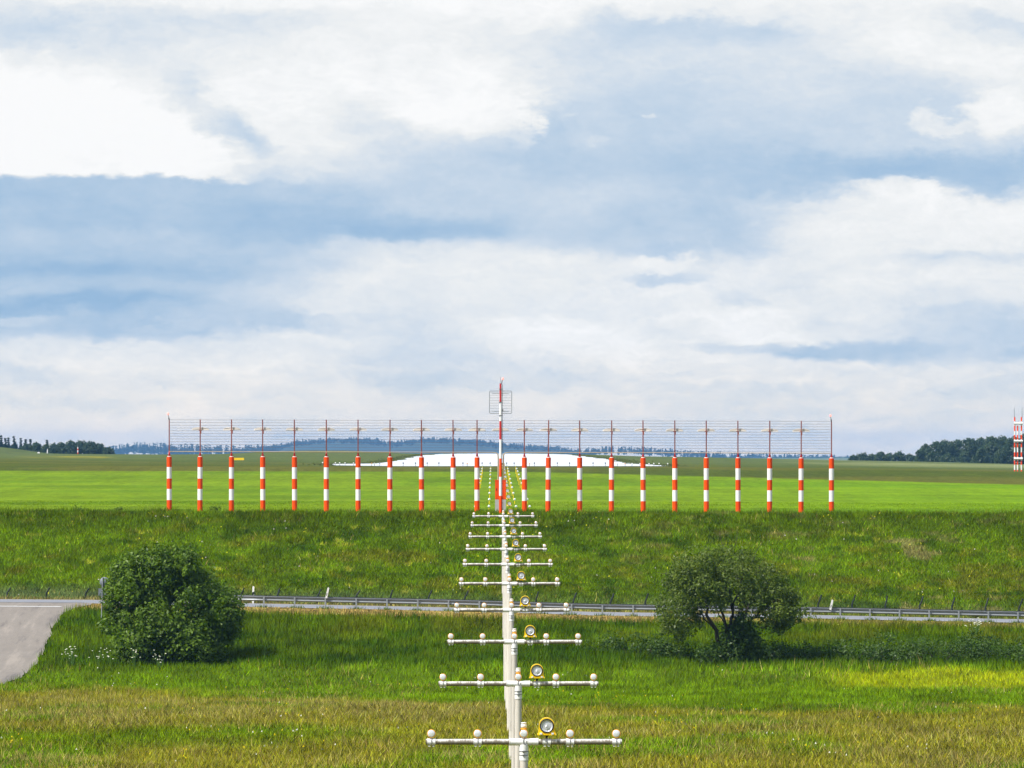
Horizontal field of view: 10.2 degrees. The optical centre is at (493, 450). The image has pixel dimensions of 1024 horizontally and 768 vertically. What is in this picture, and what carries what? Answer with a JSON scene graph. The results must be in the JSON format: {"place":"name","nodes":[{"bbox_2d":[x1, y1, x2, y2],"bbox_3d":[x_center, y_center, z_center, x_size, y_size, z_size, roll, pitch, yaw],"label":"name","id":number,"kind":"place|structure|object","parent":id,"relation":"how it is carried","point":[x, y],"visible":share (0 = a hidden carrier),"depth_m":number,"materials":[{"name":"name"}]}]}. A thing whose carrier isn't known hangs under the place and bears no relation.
{"place":"outdoors","nodes":[
{"label":"outdoors","id":0,"kind":"place"},
{"bbox_2d":[0,602,91,683],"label":"track","id":1,"kind":"structure","parent":0,"point":[25,632],"depth_m":361.06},
{"bbox_2d":[20,606,60,606],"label":"track line","id":2,"kind":"object","parent":1,"relation":"on","point":[40,606],"visible":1,"depth_m":371.70,"materials":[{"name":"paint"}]},
{"bbox_2d":[280,441,570,453],"bbox_3d":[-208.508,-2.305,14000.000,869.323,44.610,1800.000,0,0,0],"label":"hills","id":3,"kind":"structure","parent":0,"point":[431,446],"depth_m":13632.11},
{"bbox_2d":[249,436,583,453],"bbox_3d":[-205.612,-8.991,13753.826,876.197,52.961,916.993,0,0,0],"label":"distant forest","id":4,"kind":"object","parent":3,"relation":"on","point":[351,440],"visible":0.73,"depth_m":13538.64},
{"bbox_2d":[0,447,1023,767],"bbox_3d":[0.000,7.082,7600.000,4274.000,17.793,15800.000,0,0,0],"label":"ground","id":5,"kind":"structure","parent":0,"point":[50,477],"depth_m":510.29,"materials":[{"name":"plant"}]},
{"bbox_2d":[2,438,7,447],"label":"conifer","id":6,"kind":"object","parent":5,"relation":"on","point":[5,445],"visible":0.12,"depth_m":2279.80,"materials":[{"name":"green plant"}]},
{"bbox_2d":[9,436,17,448],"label":"conifer","id":7,"kind":"object","parent":5,"relation":"on","point":[14,445],"visible":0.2,"depth_m":2299.43,"materials":[{"name":"green plant"}]},
{"bbox_2d":[20,443,32,450],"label":"broadleaf tree","id":8,"kind":"object","parent":5,"relation":"on","point":[26,446],"visible":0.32,"depth_m":2248.81,"materials":[{"name":"green plant"}]},
{"bbox_2d":[31,441,42,451],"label":"broadleaf tree","id":9,"kind":"object","parent":5,"relation":"on","point":[36,445],"visible":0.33,"depth_m":2248.51,"materials":[{"name":"green plant"}]},
{"bbox_2d":[39,444,48,452],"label":"broadleaf tree","id":10,"kind":"object","parent":5,"relation":"on","point":[44,448],"visible":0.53,"depth_m":2149.51,"materials":[{"name":"green plant"}]},
{"bbox_2d":[48,442,61,453],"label":"broadleaf tree","id":11,"kind":"object","parent":5,"relation":"on","point":[53,448],"visible":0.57,"depth_m":2148.88,"materials":[{"name":"green plant"}]},
{"bbox_2d":[56,442,70,453],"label":"broadleaf tree","id":12,"kind":"object","parent":5,"relation":"on","point":[63,448],"visible":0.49,"depth_m":2178.37,"materials":[{"name":"green plant"}]},
{"bbox_2d":[65,439,80,453],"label":"broadleaf tree","id":13,"kind":"object","parent":5,"relation":"on","point":[72,446],"visible":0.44,"depth_m":2198.17,"materials":[{"name":"green plant"}]},
{"bbox_2d":[65,646,89,665],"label":"flowering plant","id":14,"kind":"object","parent":5,"relation":"on","point":[72,658],"visible":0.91,"depth_m":345.69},
{"bbox_2d":[76,440,86,453],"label":"broadleaf tree","id":15,"kind":"object","parent":5,"relation":"on","point":[81,443],"visible":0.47,"depth_m":2218.50,"materials":[{"name":"green plant"}]},
{"bbox_2d":[82,441,97,453],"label":"broadleaf tree","id":16,"kind":"object","parent":5,"relation":"on","point":[88,447],"visible":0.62,"depth_m":2198.35,"materials":[{"name":"green plant"}]},
{"bbox_2d":[92,443,103,453],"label":"broadleaf tree","id":17,"kind":"object","parent":5,"relation":"on","point":[100,447],"visible":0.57,"depth_m":2198.43,"materials":[{"name":"green plant"}]},
{"bbox_2d":[98,577,108,620],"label":"road sign","id":18,"kind":"object","parent":5,"relation":"on","point":[102,584],"visible":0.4,"depth_m":366.04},
{"bbox_2d":[102,446,114,453],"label":"broadleaf tree","id":19,"kind":"object","parent":5,"relation":"on","point":[107,450],"visible":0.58,"depth_m":2178.85,"materials":[{"name":"green plant"}]},
{"bbox_2d":[131,648,140,667],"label":"flowering plant","id":20,"kind":"object","parent":5,"relation":"on","point":[134,661],"visible":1,"depth_m":345.44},
{"bbox_2d":[153,651,166,668],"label":"flowering plant","id":21,"kind":"object","parent":5,"relation":"on","point":[159,661],"visible":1,"depth_m":344.39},
{"bbox_2d":[167,413,171,509],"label":"antenna pole","id":22,"kind":"object","parent":5,"relation":"on","point":[169,481],"visible":1,"depth_m":415.85,"materials":[{"name":"metal"}]},
{"bbox_2d":[96,542,246,664],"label":"round bush","id":23,"kind":"object","parent":5,"relation":"on","point":[162,570],"visible":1,"depth_m":348.40,"materials":[{"name":"green plant"}]},
{"bbox_2d":[110,442,280,453],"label":"distant forest","id":24,"kind":"object","parent":5,"relation":"on","point":[144,448],"visible":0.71,"depth_m":12300.34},
{"bbox_2d":[192,419,208,510],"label":"antenna pole","id":25,"kind":"object","parent":5,"relation":"on","point":[200,479],"visible":0.99,"depth_m":415.85,"materials":[{"name":"metal"}]},
{"bbox_2d":[223,419,240,510],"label":"antenna pole","id":26,"kind":"object","parent":5,"relation":"on","point":[231,480],"visible":1,"depth_m":415.85,"materials":[{"name":"metal"}]},
{"bbox_2d":[169,451,831,479],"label":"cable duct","id":27,"kind":"object","parent":26,"relation":"attached to","point":[487,452],"visible":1,"depth_m":415.88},
{"bbox_2d":[254,419,270,510],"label":"antenna pole","id":28,"kind":"object","parent":5,"relation":"on","point":[262,478],"visible":0.98,"depth_m":415.87,"materials":[{"name":"metal"}]},
{"bbox_2d":[286,420,302,509],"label":"antenna pole","id":29,"kind":"object","parent":5,"relation":"on","point":[294,480],"visible":0.97,"depth_m":415.89,"materials":[{"name":"metal"}]},
{"bbox_2d":[318,420,334,510],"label":"antenna pole","id":30,"kind":"object","parent":5,"relation":"on","point":[326,481],"visible":1,"depth_m":415.89,"materials":[{"name":"metal"}]},
{"bbox_2d":[349,420,366,510],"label":"antenna pole","id":31,"kind":"object","parent":5,"relation":"on","point":[358,481],"visible":0.97,"depth_m":415.85,"materials":[{"name":"metal"}]},
{"bbox_2d":[381,420,398,511],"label":"antenna pole","id":32,"kind":"object","parent":5,"relation":"on","point":[389,482],"visible":0.98,"depth_m":415.87,"materials":[{"name":"metal"}]},
{"bbox_2d":[413,420,429,509],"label":"antenna pole","id":33,"kind":"object","parent":5,"relation":"on","point":[421,481],"visible":0.98,"depth_m":415.89,"materials":[{"name":"metal"}]},
{"bbox_2d":[444,421,461,510],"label":"antenna pole","id":34,"kind":"object","parent":5,"relation":"on","point":[453,482],"visible":0.96,"depth_m":415.87,"materials":[{"name":"metal"}]},
{"bbox_2d":[468,421,485,510],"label":"antenna pole","id":35,"kind":"object","parent":5,"relation":"on","point":[477,482],"visible":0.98,"depth_m":415.87,"materials":[{"name":"metal"}]},
{"bbox_2d":[18,511,978,599],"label":"embankment flowers","id":36,"kind":"object","parent":5,"relation":"on","point":[521,531],"visible":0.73,"depth_m":401.64,"materials":[{"name":"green plant"}]},
{"bbox_2d":[333,454,665,465],"bbox_3d":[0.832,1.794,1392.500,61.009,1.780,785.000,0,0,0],"label":"runway","id":37,"kind":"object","parent":5,"relation":"on","point":[509,459],"visible":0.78,"depth_m":1242.52,"materials":[{"name":"concrete"}]},
{"bbox_2d":[302,453,696,465],"bbox_3d":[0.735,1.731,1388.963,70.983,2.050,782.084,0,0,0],"label":"runway edge grass","id":38,"kind":"structure","parent":5,"relation":"on","point":[626,461],"depth_m":1259.81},
{"bbox_2d":[489,377,511,512],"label":"monitor mast","id":39,"kind":"object","parent":5,"relation":"on","point":[501,408],"visible":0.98,"depth_m":412.45,"materials":[{"name":"metal"}]},
{"bbox_2d":[492,428,508,430],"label":"antenna","id":40,"kind":"object","parent":39,"relation":"attached to","point":[497,429],"visible":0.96,"depth_m":416.12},
{"bbox_2d":[495,480,505,510],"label":"equipment cabinet","id":41,"kind":"object","parent":5,"relation":"on","point":[497,494],"visible":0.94,"depth_m":415.75,"materials":[{"name":"metal"}]},
{"bbox_2d":[472,508,533,592],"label":"approach light mast","id":42,"kind":"object","parent":5,"relation":"on","point":[510,512],"visible":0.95,"depth_m":391.94,"materials":[{"name":"metal"}]},
{"bbox_2d":[470,517,537,561],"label":"approach light mast","id":43,"kind":"object","parent":5,"relation":"on","point":[511,521],"visible":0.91,"depth_m":360.94,"materials":[{"name":"metal"}]},
{"bbox_2d":[468,528,541,680],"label":"approach light mast","id":44,"kind":"object","parent":5,"relation":"on","point":[513,532],"visible":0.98,"depth_m":329.94,"materials":[{"name":"metal"}]},
{"bbox_2d":[466,539,546,700],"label":"approach light mast","id":45,"kind":"object","parent":5,"relation":"on","point":[515,542],"visible":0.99,"depth_m":299.94,"materials":[{"name":"metal"}]},
{"bbox_2d":[462,553,552,708],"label":"approach light mast","id":46,"kind":"object","parent":5,"relation":"on","point":[517,558],"visible":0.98,"depth_m":269.94,"materials":[{"name":"metal"}]},
{"bbox_2d":[459,571,559,730],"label":"approach light mast","id":47,"kind":"object","parent":5,"relation":"on","point":[509,584],"visible":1,"depth_m":240.44,"materials":[{"name":"metal"}]},
{"bbox_2d":[1,667,1021,767],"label":"meadow flowers","id":48,"kind":"object","parent":5,"relation":"on","point":[503,701],"visible":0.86,"depth_m":244.40,"materials":[{"name":"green plant"}]},
{"bbox_2d":[0,682,1023,767],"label":"meadow grass","id":49,"kind":"structure","parent":5,"relation":"on","point":[255,718],"depth_m":234.34,"materials":[{"name":"plant"}]},
{"bbox_2d":[0,508,1023,618],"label":"embankment grass","id":50,"kind":"structure","parent":5,"relation":"on","point":[447,564],"depth_m":401.89,"materials":[{"name":"plant"}]},
{"bbox_2d":[0,658,1023,714],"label":"hollow grass","id":51,"kind":"structure","parent":5,"relation":"on","point":[852,679],"depth_m":326.08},
{"bbox_2d":[454,596,569,759],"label":"approach light mast","id":52,"kind":"object","parent":5,"relation":"on","point":[524,602],"visible":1,"depth_m":210.44,"materials":[{"name":"metal"}]},
{"bbox_2d":[447,625,581,767],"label":"approach light mast","id":53,"kind":"object","parent":5,"relation":"on","point":[530,633],"visible":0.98,"depth_m":180.94,"materials":[{"name":"metal"}]},
{"bbox_2d":[438,664,597,767],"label":"approach light mast","id":54,"kind":"object","parent":5,"relation":"on","point":[536,672],"visible":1,"depth_m":152.74,"materials":[{"name":"metal"}]},
{"bbox_2d":[426,717,621,767],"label":"approach light mast","id":55,"kind":"object","parent":5,"relation":"on","point":[546,729],"visible":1,"depth_m":124.44,"materials":[{"name":"metal"}]},
{"bbox_2d":[516,421,532,511],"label":"antenna pole","id":56,"kind":"object","parent":5,"relation":"on","point":[524,482],"visible":0.99,"depth_m":415.88,"materials":[{"name":"metal"}]},
{"bbox_2d":[31,602,1023,672],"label":"bank grass","id":57,"kind":"structure","parent":5,"relation":"on","point":[539,653],"depth_m":357.42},
{"bbox_2d":[540,420,556,511],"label":"antenna pole","id":58,"kind":"object","parent":5,"relation":"on","point":[548,480],"visible":1,"depth_m":415.86,"materials":[{"name":"metal"}]},
{"bbox_2d":[571,421,587,510],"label":"antenna pole","id":59,"kind":"object","parent":5,"relation":"on","point":[579,481],"visible":0.98,"depth_m":415.87,"materials":[{"name":"metal"}]},
{"bbox_2d":[603,420,619,511],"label":"antenna pole","id":60,"kind":"object","parent":5,"relation":"on","point":[611,480],"visible":0.98,"depth_m":415.89,"materials":[{"name":"metal"}]},
{"bbox_2d":[232,595,1023,620],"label":"guardrail","id":61,"kind":"object","parent":5,"relation":"on","point":[633,607],"visible":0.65,"depth_m":377.06,"materials":[{"name":"metal"}]},
{"bbox_2d":[635,420,651,511],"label":"antenna pole","id":62,"kind":"object","parent":5,"relation":"on","point":[643,480],"visible":1,"depth_m":415.85,"materials":[{"name":"metal"}]},
{"bbox_2d":[169,420,830,451],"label":"wire curtain","id":63,"kind":"object","parent":62,"relation":"hanging from","point":[498,431],"visible":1,"depth_m":415.96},
{"bbox_2d":[582,628,726,665],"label":"bramble shrub","id":64,"kind":"object","parent":5,"relation":"on","point":[665,647],"visible":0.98,"depth_m":349.61,"materials":[{"name":"green plant"}]},
{"bbox_2d":[666,420,682,511],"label":"antenna pole","id":65,"kind":"object","parent":5,"relation":"on","point":[674,480],"visible":0.98,"depth_m":415.86,"materials":[{"name":"metal"}]},
{"bbox_2d":[698,420,714,511],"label":"antenna pole","id":66,"kind":"object","parent":5,"relation":"on","point":[706,481],"visible":1,"depth_m":415.88,"materials":[{"name":"metal"}]},
{"bbox_2d":[576,446,848,457],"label":"distant forest","id":67,"kind":"object","parent":5,"relation":"on","point":[647,449],"visible":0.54,"depth_m":12331.74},
{"bbox_2d":[649,533,816,663],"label":"spreading tree","id":68,"kind":"object","parent":5,"relation":"on","point":[684,585],"visible":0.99,"depth_m":347.99,"materials":[{"name":"green plant"}]},
{"bbox_2d":[729,421,745,511],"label":"antenna pole","id":69,"kind":"object","parent":5,"relation":"on","point":[738,478],"visible":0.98,"depth_m":415.87,"materials":[{"name":"metal"}]},
{"bbox_2d":[761,421,778,511],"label":"antenna pole","id":70,"kind":"object","parent":5,"relation":"on","point":[769,482],"visible":0.98,"depth_m":415.86,"materials":[{"name":"metal"}]},
{"bbox_2d":[745,638,832,661],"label":"bramble shrub","id":71,"kind":"object","parent":5,"relation":"on","point":[774,652],"visible":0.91,"depth_m":349.48,"materials":[{"name":"green plant"}]},
{"bbox_2d":[792,421,809,511],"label":"antenna pole","id":72,"kind":"object","parent":5,"relation":"on","point":[801,483],"visible":0.99,"depth_m":415.86,"materials":[{"name":"metal"}]},
{"bbox_2d":[829,414,833,510],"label":"antenna pole","id":73,"kind":"object","parent":5,"relation":"on","point":[831,482],"visible":0.99,"depth_m":415.84,"materials":[{"name":"metal"}]},
{"bbox_2d":[848,455,861,460],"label":"broadleaf tree","id":74,"kind":"object","parent":5,"relation":"on","point":[854,458],"visible":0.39,"depth_m":2298.96,"materials":[{"name":"green plant"}]},
{"bbox_2d":[856,452,871,460],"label":"broadleaf tree","id":75,"kind":"object","parent":5,"relation":"on","point":[865,457],"visible":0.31,"depth_m":2318.61,"materials":[{"name":"green plant"}]},
{"bbox_2d":[874,451,887,460],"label":"broadleaf tree","id":76,"kind":"object","parent":5,"relation":"on","point":[880,456],"visible":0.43,"depth_m":2328.76,"materials":[{"name":"green plant"}]},
{"bbox_2d":[885,453,892,460],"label":"broadleaf tree","id":77,"kind":"object","parent":5,"relation":"on","point":[889,457],"visible":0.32,"depth_m":2348.79,"materials":[{"name":"green plant"}]},
{"bbox_2d":[891,450,904,460],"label":"broadleaf tree","id":78,"kind":"object","parent":5,"relation":"on","point":[898,456],"visible":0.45,"depth_m":2328.94,"materials":[{"name":"green plant"}]},
{"bbox_2d":[813,627,988,665],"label":"bramble shrub","id":79,"kind":"object","parent":5,"relation":"on","point":[910,649],"visible":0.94,"depth_m":349.50,"materials":[{"name":"green plant"}]},
{"bbox_2d":[903,453,912,460],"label":"broadleaf tree","id":80,"kind":"object","parent":5,"relation":"on","point":[907,456],"visible":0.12,"depth_m":2329.18,"materials":[{"name":"green plant"}]},
{"bbox_2d":[907,455,915,461],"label":"broadleaf tree","id":81,"kind":"object","parent":5,"relation":"on","point":[912,458],"visible":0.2,"depth_m":2279.41,"materials":[{"name":"green plant"}]},
{"bbox_2d":[913,448,925,461],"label":"broadleaf tree","id":82,"kind":"object","parent":5,"relation":"on","point":[920,453],"visible":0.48,"depth_m":2148.96,"materials":[{"name":"green plant"}]},
{"bbox_2d":[919,444,937,454],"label":"broadleaf tree","id":83,"kind":"object","parent":5,"relation":"on","point":[926,448],"visible":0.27,"depth_m":2158.58,"materials":[{"name":"green plant"}]},
{"bbox_2d":[924,452,940,461],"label":"broadleaf tree","id":84,"kind":"object","parent":5,"relation":"on","point":[931,457],"visible":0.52,"depth_m":2078.37,"materials":[{"name":"green plant"}]},
{"bbox_2d":[931,441,948,458],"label":"broadleaf tree","id":85,"kind":"object","parent":5,"relation":"on","point":[938,447],"visible":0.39,"depth_m":2198.17,"materials":[{"name":"green plant"}]},
{"bbox_2d":[941,439,956,456],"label":"broadleaf tree","id":86,"kind":"object","parent":5,"relation":"on","point":[949,446],"visible":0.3,"depth_m":2238.41,"materials":[{"name":"green plant"}]},
{"bbox_2d":[940,453,958,462],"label":"broadleaf tree","id":87,"kind":"object","parent":5,"relation":"on","point":[947,458],"visible":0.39,"depth_m":2058.43,"materials":[{"name":"green plant"}]},
{"bbox_2d":[953,439,967,462],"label":"broadleaf tree","id":88,"kind":"object","parent":5,"relation":"on","point":[958,446],"visible":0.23,"depth_m":2297.85,"materials":[{"name":"green plant"}]},
{"bbox_2d":[958,437,979,462],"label":"broadleaf tree","id":89,"kind":"object","parent":5,"relation":"on","point":[971,446],"visible":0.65,"depth_m":2248.64,"materials":[{"name":"green plant"}]},
{"bbox_2d":[965,619,982,635],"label":"flowering plant","id":90,"kind":"object","parent":5,"relation":"on","point":[977,630],"visible":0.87,"depth_m":364.94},
{"bbox_2d":[976,437,983,448],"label":"broadleaf tree","id":91,"kind":"object","parent":5,"relation":"on","point":[980,440],"visible":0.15,"depth_m":2318.42,"materials":[{"name":"green plant"}]},
{"bbox_2d":[970,447,990,462],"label":"broadleaf tree","id":92,"kind":"object","parent":5,"relation":"on","point":[981,456],"visible":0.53,"depth_m":2078.79,"materials":[{"name":"green plant"}]},
{"bbox_2d":[981,436,1000,455],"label":"broadleaf tree","id":93,"kind":"object","parent":5,"relation":"on","point":[992,439],"visible":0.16,"depth_m":2298.23,"materials":[{"name":"green plant"}]},
{"bbox_2d":[983,442,1000,462],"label":"broadleaf tree","id":94,"kind":"object","parent":5,"relation":"on","point":[991,448],"visible":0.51,"depth_m":2098.20,"materials":[{"name":"green plant"}]},
{"bbox_2d":[965,628,1023,663],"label":"bramble shrub","id":95,"kind":"object","parent":5,"relation":"on","point":[1010,651],"visible":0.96,"depth_m":348.23,"materials":[{"name":"green plant"}]},
{"bbox_2d":[997,435,1008,446],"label":"broadleaf tree","id":96,"kind":"object","parent":5,"relation":"on","point":[1002,440],"visible":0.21,"depth_m":2338.48,"materials":[{"name":"green plant"}]},
{"bbox_2d":[993,445,1018,463],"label":"broadleaf tree","id":97,"kind":"object","parent":5,"relation":"on","point":[1005,455],"visible":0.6,"depth_m":2068.21,"materials":[{"name":"green plant"}]},
{"bbox_2d":[1004,436,1018,448],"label":"broadleaf tree","id":98,"kind":"object","parent":5,"relation":"on","point":[1010,442],"visible":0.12,"depth_m":2318.57,"materials":[{"name":"green plant"}]},
{"bbox_2d":[1011,444,1023,463],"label":"broadleaf tree","id":99,"kind":"object","parent":5,"relation":"on","point":[1019,451],"visible":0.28,"depth_m":2088.32,"materials":[{"name":"green plant"}]},
{"bbox_2d":[1014,411,1022,470],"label":"antenna tower","id":100,"kind":"structure","parent":5,"relation":"on","point":[1017,440],"depth_m":999.88,"materials":[{"name":"metal"}]},
{"bbox_2d":[1015,431,1023,447],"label":"broadleaf tree","id":101,"kind":"object","parent":5,"relation":"on","point":[1019,443],"visible":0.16,"depth_m":2298.94,"materials":[{"name":"green plant"}]},
{"bbox_2d":[0,506,1023,521],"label":"crest grass","id":102,"kind":"structure","parent":0,"point":[174,510],"depth_m":413.18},
{"bbox_2d":[0,500,1023,512],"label":"field grass","id":103,"kind":"structure","parent":0,"point":[534,504],"depth_m":444.99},
{"bbox_2d":[0,599,1023,622],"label":"road","id":104,"kind":"structure","parent":0,"point":[577,612],"depth_m":382.00,"materials":[{"name":"asphalt"}]},
{"bbox_2d":[19,599,975,618],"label":"road line","id":105,"kind":"object","parent":104,"relation":"on","point":[447,607],"visible":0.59,"depth_m":384.99,"materials":[{"name":"paint"}]},
{"bbox_2d":[0,0,1023,456],"label":"sky","id":106,"kind":"structure","parent":0,"point":[751,213],"materials":[{"name":"white"}]},
{"bbox_2d":[72,603,1023,629],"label":"verge grass","id":107,"kind":"structure","parent":0,"point":[547,615],"depth_m":373.88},
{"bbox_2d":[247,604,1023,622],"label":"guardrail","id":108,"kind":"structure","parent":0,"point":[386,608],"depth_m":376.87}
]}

